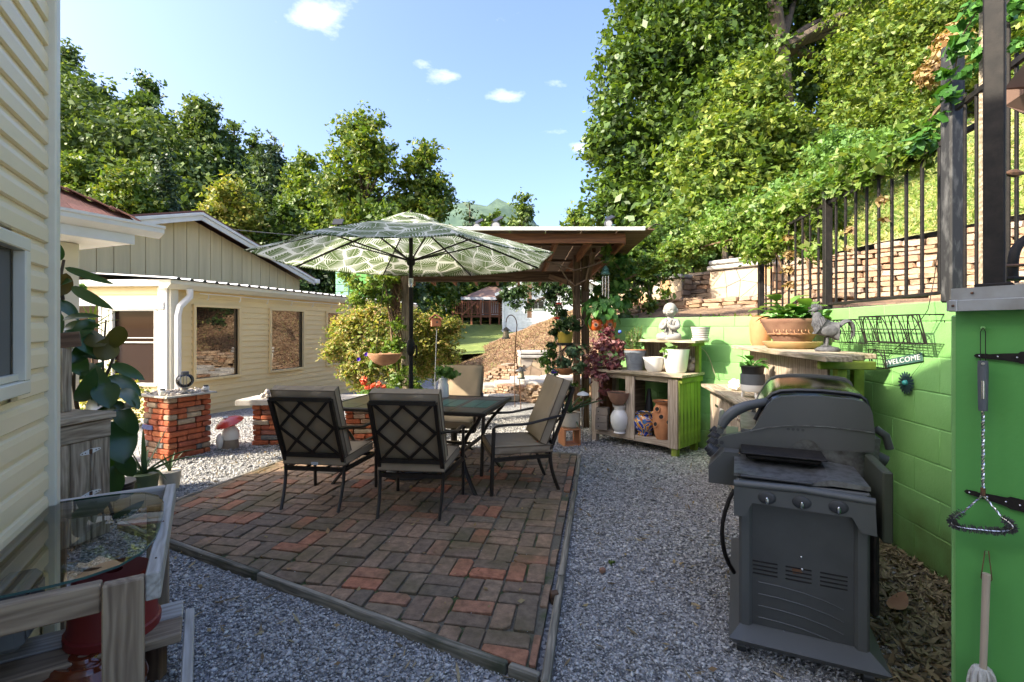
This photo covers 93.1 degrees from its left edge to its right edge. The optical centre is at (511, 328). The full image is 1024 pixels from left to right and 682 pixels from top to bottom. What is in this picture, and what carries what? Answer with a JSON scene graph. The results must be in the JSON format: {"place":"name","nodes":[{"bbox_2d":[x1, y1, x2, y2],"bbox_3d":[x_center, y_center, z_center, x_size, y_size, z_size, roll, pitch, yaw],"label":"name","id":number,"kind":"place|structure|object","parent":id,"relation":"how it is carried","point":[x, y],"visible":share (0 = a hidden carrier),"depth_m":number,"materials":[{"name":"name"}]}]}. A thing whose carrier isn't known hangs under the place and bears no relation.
{"place":"outdoors","nodes":[
{"label":"outdoors","id":0,"kind":"place"},
{"bbox_2d":[60,0,834,231],"label":"sky","id":1,"kind":"structure","parent":0,"point":[501,84],"materials":[{"name":"blue"}]},
{"bbox_2d":[415,321,513,353],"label":"lawn","id":2,"kind":"structure","parent":0,"point":[477,335],"depth_m":27.72,"materials":[{"name":"green plant"}]},
{"bbox_2d":[299,198,335,293],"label":"broadleaf tree","id":3,"kind":"object","parent":2,"relation":"on","point":[315,220],"visible":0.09,"depth_m":25.78,"materials":[{"name":"green plant"}]},
{"bbox_2d":[303,99,429,291],"bbox_3d":[-8.809,-6.599,29.963,8.398,14.581,8.024,0,0,0],"label":"sycamore tree","id":4,"kind":"object","parent":2,"relation":"on","point":[352,189],"visible":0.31,"depth_m":28.55,"materials":[{"name":"green plant"}]},
{"bbox_2d":[452,284,502,324],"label":"deck house","id":5,"kind":"structure","parent":2,"relation":"on","point":[488,305],"depth_m":36.75,"materials":[{"name":"brown wood"}]},
{"bbox_2d":[495,280,600,331],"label":"white house","id":6,"kind":"structure","parent":2,"relation":"on","point":[539,314],"depth_m":30.01,"materials":[{"name":"plastic"}]},
{"bbox_2d":[67,373,950,681],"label":"gravel ground","id":7,"kind":"structure","parent":0,"point":[517,405],"depth_m":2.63,"materials":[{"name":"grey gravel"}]},
{"bbox_2d":[0,0,59,637],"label":"yellow house","id":8,"kind":"structure","parent":7,"relation":"on","point":[29,284],"depth_m":1.97,"materials":[{"name":"beige wood"}]},
{"bbox_2d":[0,227,30,401],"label":"window","id":9,"kind":"structure","parent":8,"relation":"in","point":[18,383],"depth_m":1.82,"materials":[{"name":"white glass"}]},
{"bbox_2d":[0,568,44,654],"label":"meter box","id":10,"kind":"object","parent":8,"relation":"attached to","point":[20,581],"visible":0.49,"depth_m":1.66,"materials":[{"name":"grey metal"}]},
{"bbox_2d":[60,409,115,548],"bbox_3d":[-2.966,0.950,2.874,0.500,0.800,0.837,0,0,12],"label":"hinged cabinet","id":11,"kind":"object","parent":7,"relation":"on","point":[85,452],"visible":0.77,"depth_m":3.07,"materials":[{"name":"grey wood"}]},
{"bbox_2d":[60,331,81,411],"bbox_3d":[-2.998,0.285,3.178,0.267,0.529,0.095,0,0,-39],"label":"timber post","id":12,"kind":"object","parent":11,"relation":"on","point":[69,339],"visible":0.56,"depth_m":3.19,"materials":[{"name":"grey wood"}]},
{"bbox_2d":[42,653,148,681],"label":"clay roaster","id":13,"kind":"object","parent":7,"relation":"on","point":[85,669],"visible":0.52,"depth_m":1.64,"materials":[{"name":"brown ceramic"}]},
{"bbox_2d":[0,483,194,681],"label":"glass table","id":14,"kind":"object","parent":7,"relation":"on","point":[128,646],"visible":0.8,"depth_m":1.62,"materials":[{"name":"grey wood"}]},
{"bbox_2d":[61,557,161,655],"bbox_3d":[-1.506,1.028,1.836,0.294,0.228,0.291,0,0,0],"label":"red pot","id":15,"kind":"object","parent":14,"relation":"on","point":[81,636],"visible":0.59,"depth_m":1.76,"materials":[{"name":"red ceramic"}]},
{"bbox_2d":[60,244,144,519],"bbox_3d":[-2.938,0.378,3.428,0.486,2.044,0.687,0,0,-45],"label":"rubber plant","id":16,"kind":"object","parent":7,"relation":"on","point":[98,387],"visible":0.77,"depth_m":3.40,"materials":[{"name":"green plant"}]},
{"bbox_2d":[60,185,165,408],"bbox_3d":[-4.598,-0.135,4.377,1.095,3.070,2.143,0,0,23],"label":"porch","id":17,"kind":"object","parent":7,"relation":"on","point":[85,223],"visible":0.45,"depth_m":4.80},
{"bbox_2d":[141,389,216,460],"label":"brick pillar","id":18,"kind":"structure","parent":7,"relation":"on","point":[186,416],"depth_m":5.22,"materials":[{"name":"brick"}]},
{"bbox_2d":[79,210,319,289],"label":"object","id":19,"kind":"structure","parent":7,"relation":"on","point":[198,244],"depth_m":10.66,"materials":[{"name":"beige wood"}]},
{"bbox_2d":[215,415,243,449],"bbox_3d":[-3.293,1.212,5.657,0.301,0.375,0.301,0,0,0],"label":"mushroom ornament","id":20,"kind":"object","parent":7,"relation":"on","point":[228,438],"visible":1,"depth_m":5.58,"materials":[{"name":"ceramic"}]},
{"bbox_2d":[79,272,417,419],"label":"sunroom","id":21,"kind":"structure","parent":7,"relation":"on","point":[230,343],"depth_m":8.40,"materials":[{"name":"plastic"}]},
{"bbox_2d":[109,309,157,386],"bbox_3d":[-5.877,0.290,7.556,0.800,1.220,0.070,0,0,6],"label":"window","id":22,"kind":"structure","parent":21,"relation":"in","point":[140,349],"depth_m":7.58,"materials":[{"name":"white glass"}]},
{"bbox_2d":[192,304,241,381],"bbox_3d":[-5.066,0.239,8.348,0.070,1.272,0.960,0,0,15],"label":"window","id":23,"kind":"structure","parent":21,"relation":"in","point":[214,329],"depth_m":8.34,"materials":[{"name":"clear glass"}]},
{"bbox_2d":[269,308,304,372],"bbox_3d":[-4.621,0.239,9.976,0.070,1.272,1.005,0,0,15],"label":"window","id":24,"kind":"structure","parent":21,"relation":"in","point":[284,324],"depth_m":9.97,"materials":[{"name":"glass"}]},
{"bbox_2d":[235,394,372,444],"bbox_3d":[-2.471,1.123,5.976,1.609,0.555,0.500,0,0,-4],"label":"brick bench","id":25,"kind":"object","parent":7,"relation":"on","point":[264,432],"visible":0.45,"depth_m":5.80,"materials":[{"name":"brick"}]},
{"bbox_2d":[117,441,580,681],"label":"brick patio","id":26,"kind":"structure","parent":7,"relation":"on","point":[401,591],"depth_m":3.03,"materials":[{"name":"brown brick"}]},
{"bbox_2d":[267,385,377,513],"bbox_3d":[-1.478,0.914,3.833,0.610,0.983,0.738,0,0,7],"label":"patio chair","id":27,"kind":"object","parent":26,"relation":"on","point":[311,427],"visible":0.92,"depth_m":3.61,"materials":[{"name":"brown metal"}]},
{"bbox_2d":[386,471,437,479],"bbox_3d":[-0.950,1.198,4.560,0.524,0.315,0.524,0,0,0],"label":"umbrella base","id":28,"kind":"object","parent":26,"relation":"on","point":[409,478],"visible":0.09,"depth_m":4.32,"materials":[{"name":"black metal"}]},
{"bbox_2d":[244,210,552,388],"bbox_3d":[-0.950,0.092,4.560,2.602,2.415,2.602,0,0,0],"label":"patio umbrella","id":29,"kind":"object","parent":28,"relation":"in","point":[410,244],"visible":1,"depth_m":4.81,"materials":[{"name":"green fabric"}]},
{"bbox_2d":[367,388,465,520],"bbox_3d":[-0.712,0.914,3.663,0.610,0.983,0.738,0,0,6],"label":"patio chair","id":30,"kind":"object","parent":26,"relation":"on","point":[409,431],"visible":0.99,"depth_m":3.44,"materials":[{"name":"brown metal"}]},
{"bbox_2d":[331,394,511,495],"bbox_3d":[-0.840,1.044,4.500,1.500,0.730,0.950,0,0,13],"label":"patio table","id":31,"kind":"object","parent":26,"relation":"on","point":[479,407],"visible":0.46,"depth_m":4.28,"materials":[{"name":"brown metal"}]},
{"bbox_2d":[438,365,483,457],"bbox_3d":[-0.619,0.909,5.358,0.610,0.973,0.717,0,0,8],"label":"patio chair","id":32,"kind":"object","parent":26,"relation":"on","point":[468,381],"visible":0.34,"depth_m":5.49,"materials":[{"name":"beige fabric"}]},
{"bbox_2d":[480,373,574,496],"bbox_3d":[0.121,0.914,4.254,0.738,0.983,0.610,0,0,-12],"label":"patio chair","id":33,"kind":"object","parent":26,"relation":"on","point":[545,417],"visible":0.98,"depth_m":4.07,"materials":[{"name":"beige fabric"}]},
{"bbox_2d":[315,296,467,393],"bbox_3d":[-2.100,0.443,8.817,2.879,2.122,1.521,0,0,-21],"label":"maple bush","id":34,"kind":"object","parent":7,"relation":"on","point":[360,326],"visible":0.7,"depth_m":8.52,"materials":[{"name":"green plant"}]},
{"bbox_2d":[138,416,709,482],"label":"gravel","id":35,"kind":"structure","parent":7,"relation":"on","point":[271,457],"depth_m":5.20,"materials":[{"name":"grey gravel"}]},
{"bbox_2d":[329,226,654,427],"bbox_3d":[-0.230,0.125,7.402,3.700,2.550,3.895,0,0,0],"label":"pergola","id":36,"kind":"object","parent":7,"relation":"on","point":[575,247],"visible":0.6,"depth_m":6.75,"materials":[{"name":"brown wood"}]},
{"bbox_2d":[335,272,426,388],"bbox_3d":[-1.823,0.051,6.787,1.330,1.858,0.554,0,0,0],"label":"post vine","id":37,"kind":"object","parent":36,"relation":"attached to","point":[368,288],"visible":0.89,"depth_m":6.76,"materials":[{"name":"green plant"}]},
{"bbox_2d":[367,281,401,368],"bbox_3d":[-1.654,-0.051,6.302,0.442,1.160,0.444,0,0,0],"label":"hanging basket","id":38,"kind":"object","parent":36,"relation":"hanging from","point":[384,358],"visible":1,"depth_m":6.24,"materials":[{"name":"ceramic"}]},
{"bbox_2d":[535,341,590,401],"bbox_3d":[0.687,0.558,6.272,0.804,0.816,0.368,0,0,14],"label":"wreath planter","id":39,"kind":"object","parent":36,"relation":"hanging from","point":[562,363],"visible":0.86,"depth_m":6.25,"materials":[{"name":"ceramic"}]},
{"bbox_2d":[545,281,582,358],"bbox_3d":[0.658,-0.115,6.307,0.445,1.052,0.378,0,0,33],"label":"yellow pot","id":40,"kind":"object","parent":36,"relation":"hanging from","point":[565,335],"visible":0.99,"depth_m":6.25,"materials":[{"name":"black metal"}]},
{"bbox_2d":[581,286,627,330],"bbox_3d":[1.178,-0.292,6.155,0.608,0.647,0.461,0,0,0],"label":"owl pot","id":41,"kind":"object","parent":36,"relation":"hanging from","point":[605,312],"visible":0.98,"depth_m":6.08,"materials":[{"name":"orange ceramic"}]},
{"bbox_2d":[589,252,639,313],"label":"porch vine","id":42,"kind":"object","parent":36,"relation":"attached to","point":[619,285],"visible":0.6,"depth_m":6.69,"materials":[{"name":"green plant"}]},
{"bbox_2d":[67,481,928,579],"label":"gravel","id":43,"kind":"structure","parent":7,"relation":"on","point":[91,549],"depth_m":3.24,"materials":[{"name":"grey gravel"}]},
{"bbox_2d":[127,423,205,488],"bbox_3d":[-2.845,1.102,4.007,0.913,0.595,0.242,0,0,4],"label":"aloe plant","id":44,"kind":"object","parent":43,"relation":"on","point":[145,477],"visible":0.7,"depth_m":3.99,"materials":[{"name":"green plant"}]},
{"bbox_2d":[89,440,950,671],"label":"fallen leaves","id":45,"kind":"object","parent":7,"relation":"on","point":[711,668],"depth_m":2.40,"materials":[{"name":"brown plant"}]},
{"bbox_2d":[483,383,580,404],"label":"landing stone wall","id":46,"kind":"structure","parent":7,"relation":"on","point":[530,393],"depth_m":10.01,"materials":[{"name":"stone"}]},
{"bbox_2d":[483,374,590,401],"bbox_3d":[0.153,1.325,10.761,3.117,0.510,1.946,0,0,0],"label":"slab landing","id":47,"kind":"object","parent":7,"relation":"on","point":[533,379],"visible":0.39,"depth_m":10.59,"materials":[{"name":"stone"}]},
{"bbox_2d":[591,339,708,456],"bbox_3d":[1.602,0.766,5.769,0.570,1.268,1.291,0,0,-44],"label":"planter bench","id":48,"kind":"object","parent":7,"relation":"on","point":[684,409],"visible":0.66,"depth_m":5.50,"materials":[{"name":"grey wood"}]},
{"bbox_2d":[582,324,626,404],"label":"purple plant","id":49,"kind":"object","parent":48,"relation":"on","point":[601,344],"visible":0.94,"depth_m":5.88,"materials":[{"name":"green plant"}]},
{"bbox_2d":[623,324,646,370],"bbox_3d":[1.481,0.223,5.830,0.278,0.553,0.271,0,0,0],"label":"grey pot","id":50,"kind":"object","parent":48,"relation":"on","point":[634,358],"visible":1,"depth_m":5.75,"materials":[{"name":"ceramic"}]},
{"bbox_2d":[652,399,667,439],"bbox_3d":[1.681,1.022,5.423,0.227,0.425,0.231,0,0,0],"label":"strawberry pot","id":51,"kind":"object","parent":48,"relation":"on","point":[660,418],"visible":0.87,"depth_m":5.35,"materials":[{"name":"ceramic"}]},
{"bbox_2d":[656,303,681,339],"bbox_3d":[1.815,-0.080,5.603,0.284,0.436,0.262,0,0,25],"label":"monk statue","id":52,"kind":"object","parent":48,"relation":"on","point":[670,325],"visible":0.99,"depth_m":5.55,"materials":[{"name":"stone"}]},
{"bbox_2d":[659,342,689,372],"bbox_3d":[1.844,0.327,5.485,0.314,0.346,0.294,0,0,28],"label":"white pot","id":53,"kind":"object","parent":48,"relation":"on","point":[675,360],"visible":0.99,"depth_m":5.38,"materials":[{"name":"ceramic"}]},
{"bbox_2d":[598,301,955,584],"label":"green block wall","id":54,"kind":"structure","parent":7,"relation":"on","point":[915,423],"depth_m":2.97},
{"bbox_2d":[858,314,944,344],"bbox_3d":[2.345,0.005,2.948,0.139,0.172,0.571,0,0,7],"label":"wire basket","id":55,"kind":"object","parent":54,"relation":"attached to","point":[923,335],"visible":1,"depth_m":2.89,"materials":[{"name":"black metal"}]},
{"bbox_2d":[701,345,875,488],"bbox_3d":[2.076,0.781,3.809,0.685,1.238,2.091,0,0,9],"label":"corner bench","id":56,"kind":"object","parent":7,"relation":"on","point":[724,397],"visible":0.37,"depth_m":3.53,"materials":[{"name":"grey wood"}]},
{"bbox_2d":[737,355,770,398],"bbox_3d":[1.927,0.386,3.906,0.236,0.347,0.300,0,0,-33],"label":"footed planter","id":57,"kind":"object","parent":56,"relation":"on","point":[752,378],"visible":0.97,"depth_m":3.85,"materials":[{"name":"ceramic"}]},
{"bbox_2d":[762,341,822,348],"bbox_3d":[2.263,0.133,3.920,0.430,0.058,0.428,0,0,0],"label":"clay saucer","id":58,"kind":"object","parent":56,"relation":"on","point":[792,345],"visible":0.87,"depth_m":3.76,"materials":[{"name":"orange ceramic"}]},
{"bbox_2d":[748,294,831,341],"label":"potted plant","id":59,"kind":"object","parent":58,"relation":"on","point":[781,326],"visible":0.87,"depth_m":3.81,"materials":[{"name":"brown ceramic"}]},
{"bbox_2d":[808,304,855,351],"bbox_3d":[2.220,-0.006,3.371,0.282,0.335,0.124,0,0,24],"label":"rooster statue","id":60,"kind":"object","parent":56,"relation":"on","point":[821,325],"visible":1,"depth_m":3.35,"materials":[{"name":"grey stone"}]},
{"bbox_2d":[704,374,893,681],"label":"gas grill","id":61,"kind":"object","parent":7,"relation":"on","point":[798,462],"visible":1,"depth_m":2.04,"materials":[{"name":"black metal"}]},
{"bbox_2d":[870,537,950,681],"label":"straw litter","id":62,"kind":"object","parent":7,"relation":"on","point":[932,606],"visible":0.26,"depth_m":2.29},
{"bbox_2d":[947,284,1023,681],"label":"green shed","id":63,"kind":"structure","parent":7,"relation":"on","point":[997,312],"depth_m":1.42,"materials":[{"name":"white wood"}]},
{"bbox_2d":[966,551,996,681],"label":"mop","id":64,"kind":"object","parent":63,"relation":"hanging from","point":[981,671],"visible":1,"depth_m":1.40,"materials":[{"name":"white plastic"}]},
{"bbox_2d":[946,326,1019,536],"bbox_3d":[1.376,0.303,1.418,0.046,0.619,0.169,0,0,-21],"label":"grill brush","id":65,"kind":"object","parent":63,"relation":"hanging from","point":[983,380],"visible":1,"depth_m":1.41,"materials":[{"name":"silver metal"}]},
{"bbox_2d":[974,0,1023,286],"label":"canopy frame","id":66,"kind":"object","parent":63,"relation":"on","point":[999,95],"visible":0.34,"depth_m":1.56,"materials":[{"name":"brown wood"}]},
{"bbox_2d":[941,0,1023,302],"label":"weathered fence","id":67,"kind":"object","parent":66,"relation":"attached to","point":[954,202],"visible":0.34,"depth_m":2.35,"materials":[{"name":"grey wood"}]},
{"bbox_2d":[899,0,1023,155],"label":"post creeper","id":68,"kind":"object","parent":67,"relation":"attached to","point":[962,44],"visible":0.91,"depth_m":2.32,"materials":[{"name":"green plant"}]},
{"bbox_2d":[1006,235,1023,280],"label":"bent pipe","id":69,"kind":"object","parent":63,"relation":"on","point":[1013,265],"visible":0.92,"depth_m":1.69,"materials":[{"name":"black metal"}]},
{"bbox_2d":[444,198,600,283],"bbox_3d":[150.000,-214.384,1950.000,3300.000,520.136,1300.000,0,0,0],"label":"mountain","id":70,"kind":"structure","parent":0,"point":[505,208],"depth_m":1681.03,"materials":[{"name":"green plant"}]},
{"bbox_2d":[460,214,1023,396],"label":"bank","id":71,"kind":"structure","parent":0,"point":[926,235],"depth_m":13.88,"materials":[{"name":"soil"}]},
{"bbox_2d":[445,306,617,389],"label":"mulch","id":72,"kind":"object","parent":71,"relation":"on","point":[539,329],"visible":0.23,"depth_m":16.21,"materials":[{"name":"wood"}]},
{"bbox_2d":[499,282,592,355],"bbox_3d":[0.805,-0.202,11.924,2.296,2.609,1.220,0,0,0],"label":"background shrub","id":73,"kind":"object","parent":72,"relation":"on","point":[553,289],"visible":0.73,"depth_m":11.93,"materials":[{"name":"green plant"}]},
{"bbox_2d":[517,350,549,375],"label":"flagstone pillar","id":74,"kind":"structure","parent":71,"relation":"on","point":[526,358],"depth_m":12.08,"materials":[{"name":"stone"}]},
{"bbox_2d":[617,298,940,317],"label":"terrace soil","id":75,"kind":"structure","parent":0,"point":[726,312],"depth_m":6.77,"materials":[{"name":"brown soil"}]},
{"bbox_2d":[589,209,708,317],"bbox_3d":[2.310,-0.970,8.309,2.229,2.193,1.486,0,0,-31],"label":"dark shrub","id":76,"kind":"object","parent":75,"relation":"on","point":[657,236],"visible":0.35,"depth_m":8.06,"materials":[{"name":"green plant"}]},
{"bbox_2d":[617,290,853,313],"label":"stone wall","id":77,"kind":"structure","parent":75,"relation":"on","point":[725,302],"depth_m":7.58,"materials":[{"name":"stone"}]},
{"bbox_2d":[640,220,1023,304],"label":"stacked stone wall","id":78,"kind":"structure","parent":75,"relation":"on","point":[700,287],"depth_m":6.73,"materials":[{"name":"stone"}]},
{"bbox_2d":[639,274,693,302],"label":"flagstone pillar","id":79,"kind":"structure","parent":78,"relation":"on","point":[680,288],"depth_m":9.14,"materials":[{"name":"stone"}]},
{"bbox_2d":[707,255,785,298],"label":"flagstone pillar","id":80,"kind":"structure","parent":78,"relation":"on","point":[729,278],"depth_m":8.12,"materials":[{"name":"stone"}]},
{"bbox_2d":[758,123,973,315],"bbox_3d":[2.643,-0.627,4.085,0.070,1.035,3.236,0,0,9],"label":"iron fence","id":81,"kind":"object","parent":75,"relation":"on","point":[826,206],"visible":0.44,"depth_m":3.62,"materials":[{"name":"black metal"}]},
{"bbox_2d":[602,104,973,279],"bbox_3d":[2.546,-0.992,5.004,1.631,1.071,4.524,0,0,-15],"label":"fence vine","id":82,"kind":"object","parent":81,"relation":"attached to","point":[758,231],"visible":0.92,"depth_m":4.70,"materials":[{"name":"green plant"}]},
{"bbox_2d":[780,194,890,288],"bbox_3d":[2.612,-0.760,4.045,0.171,0.751,1.804,0,0,11],"label":"dead vine","id":83,"kind":"object","parent":81,"relation":"hanging from","point":[879,201],"visible":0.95,"depth_m":4.77,"materials":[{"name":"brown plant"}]},
{"bbox_2d":[631,73,1023,282],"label":"hillside","id":84,"kind":"structure","parent":0,"point":[931,188],"depth_m":7.81,"materials":[{"name":"green plant"}]},
{"bbox_2d":[571,0,813,228],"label":"oak tree","id":85,"kind":"object","parent":84,"relation":"on","point":[665,63],"visible":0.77,"depth_m":13.20,"materials":[{"name":"green plant"}]},
{"bbox_2d":[643,46,872,273],"bbox_3d":[5.239,-3.865,10.828,5.727,5.521,2.907,0,0,-20],"label":"maple tree","id":86,"kind":"object","parent":84,"relation":"on","point":[746,141],"visible":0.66,"depth_m":10.55,"materials":[{"name":"green plant"}]},
{"bbox_2d":[682,118,912,272],"bbox_3d":[5.059,-2.498,9.004,4.439,2.945,1.807,0,0,0],"label":"weed patch","id":87,"kind":"object","parent":84,"relation":"on","point":[830,141],"visible":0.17,"depth_m":9.02,"materials":[{"name":"green plant"}]},
{"bbox_2d":[762,0,919,140],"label":"oak tree","id":88,"kind":"object","parent":84,"relation":"on","point":[808,96],"visible":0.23,"depth_m":15.49,"materials":[{"name":"green plant"}]},
{"bbox_2d":[772,0,1023,180],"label":"slope shrub","id":89,"kind":"object","parent":84,"relation":"on","point":[894,48],"visible":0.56,"depth_m":10.70,"materials":[{"name":"green plant"}]},
{"bbox_2d":[910,17,976,113],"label":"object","id":90,"kind":"object","parent":84,"relation":"on","point":[924,77],"visible":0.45,"depth_m":9.62,"materials":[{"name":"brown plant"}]},
{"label":"hill","id":91,"kind":"structure","parent":0,"visible":0},
{"bbox_2d":[60,37,111,148],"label":"broadleaf tree","id":92,"kind":"object","parent":91,"relation":"on","point":[66,54],"visible":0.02,"depth_m":43.60,"materials":[{"name":"green plant"}]},
{"bbox_2d":[60,143,115,200],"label":"broadleaf tree","id":93,"kind":"object","parent":91,"relation":"on","point":[77,170],"visible":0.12,"depth_m":29.19,"materials":[{"name":"green plant"}]},
{"bbox_2d":[83,160,172,213],"bbox_3d":[-22.923,-5.819,28.847,4.962,8.228,4.874,0,0,0],"label":"broadleaf tree","id":94,"kind":"object","parent":91,"relation":"on","point":[130,195],"visible":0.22,"depth_m":28.37,"materials":[{"name":"green plant"}]},
{"bbox_2d":[101,68,178,187],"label":"broadleaf tree","id":95,"kind":"object","parent":91,"relation":"on","point":[149,89],"visible":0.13,"depth_m":41.44,"materials":[{"name":"green plant"}]},
{"bbox_2d":[142,151,182,211],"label":"tree","id":96,"kind":"object","parent":91,"relation":"on","point":[161,180],"visible":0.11,"depth_m":30.81,"materials":[{"name":"green plant"}]},
{"bbox_2d":[163,90,241,210],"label":"broadleaf tree","id":97,"kind":"object","parent":91,"relation":"on","point":[201,119],"visible":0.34,"depth_m":40.69,"materials":[{"name":"green plant"}]},
{"bbox_2d":[191,169,271,245],"bbox_3d":[-15.814,-4.341,26.738,4.700,8.815,4.755,0,0,0],"label":"broadleaf tree","id":98,"kind":"object","parent":91,"relation":"on","point":[230,206],"visible":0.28,"depth_m":26.57,"materials":[{"name":"green plant"}]},
{"bbox_2d":[221,119,251,179],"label":"broadleaf tree","id":99,"kind":"object","parent":91,"relation":"on","point":[234,126],"visible":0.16,"depth_m":44.73,"materials":[{"name":"green plant"}]},
{"bbox_2d":[60,58,461,321],"bbox_3d":[-31.963,-12.241,46.480,57.465,30.461,32.902,0,0,0],"label":"wood","id":100,"kind":"object","parent":91,"relation":"on","point":[87,120],"visible":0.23,"depth_m":36.50,"materials":[{"name":"green plant"}]},
{"bbox_2d":[246,129,289,239],"bbox_3d":[-19.734,-10.428,40.051,6.384,11.681,6.432,0,0,0],"label":"tree","id":101,"kind":"object","parent":91,"relation":"on","point":[273,161],"visible":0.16,"depth_m":39.24,"materials":[{"name":"green plant"}]},
{"bbox_2d":[249,190,307,244],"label":"broadleaf tree","id":102,"kind":"object","parent":91,"relation":"on","point":[281,213],"visible":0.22,"depth_m":27.68,"materials":[{"name":"green plant"}]},
{"bbox_2d":[266,145,329,230],"bbox_3d":[-16.358,-8.498,37.825,4.819,11.512,5.082,0,0,0],"label":"broadleaf tree","id":103,"kind":"object","parent":91,"relation":"on","point":[298,182],"visible":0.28,"depth_m":37.09,"materials":[{"name":"green plant"}]},
{"bbox_2d":[288,236,335,293],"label":"broadleaf tree","id":104,"kind":"object","parent":91,"relation":"on","point":[326,284],"visible":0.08,"depth_m":21.58,"materials":[{"name":"green plant"}]},
{"bbox_2d":[360,196,422,305],"bbox_3d":[-7.368,-3.066,26.811,5.284,8.699,5.459,0,0,0],"label":"broadleaf tree","id":105,"kind":"object","parent":91,"relation":"on","point":[385,209],"visible":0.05,"depth_m":26.51,"materials":[{"name":"green plant"}]},
{"bbox_2d":[386,137,466,317],"bbox_3d":[-5.894,-5.525,30.949,6.042,13.724,6.067,0,0,0],"label":"sycamore tree","id":106,"kind":"object","parent":91,"relation":"on","point":[431,185],"visible":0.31,"depth_m":30.20,"materials":[{"name":"green plant"}]},
{"bbox_2d":[504,187,538,283],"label":"broadleaf tree","id":107,"kind":"object","parent":91,"relation":"on","point":[526,211],"visible":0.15,"depth_m":45.44,"materials":[{"name":"green plant"}]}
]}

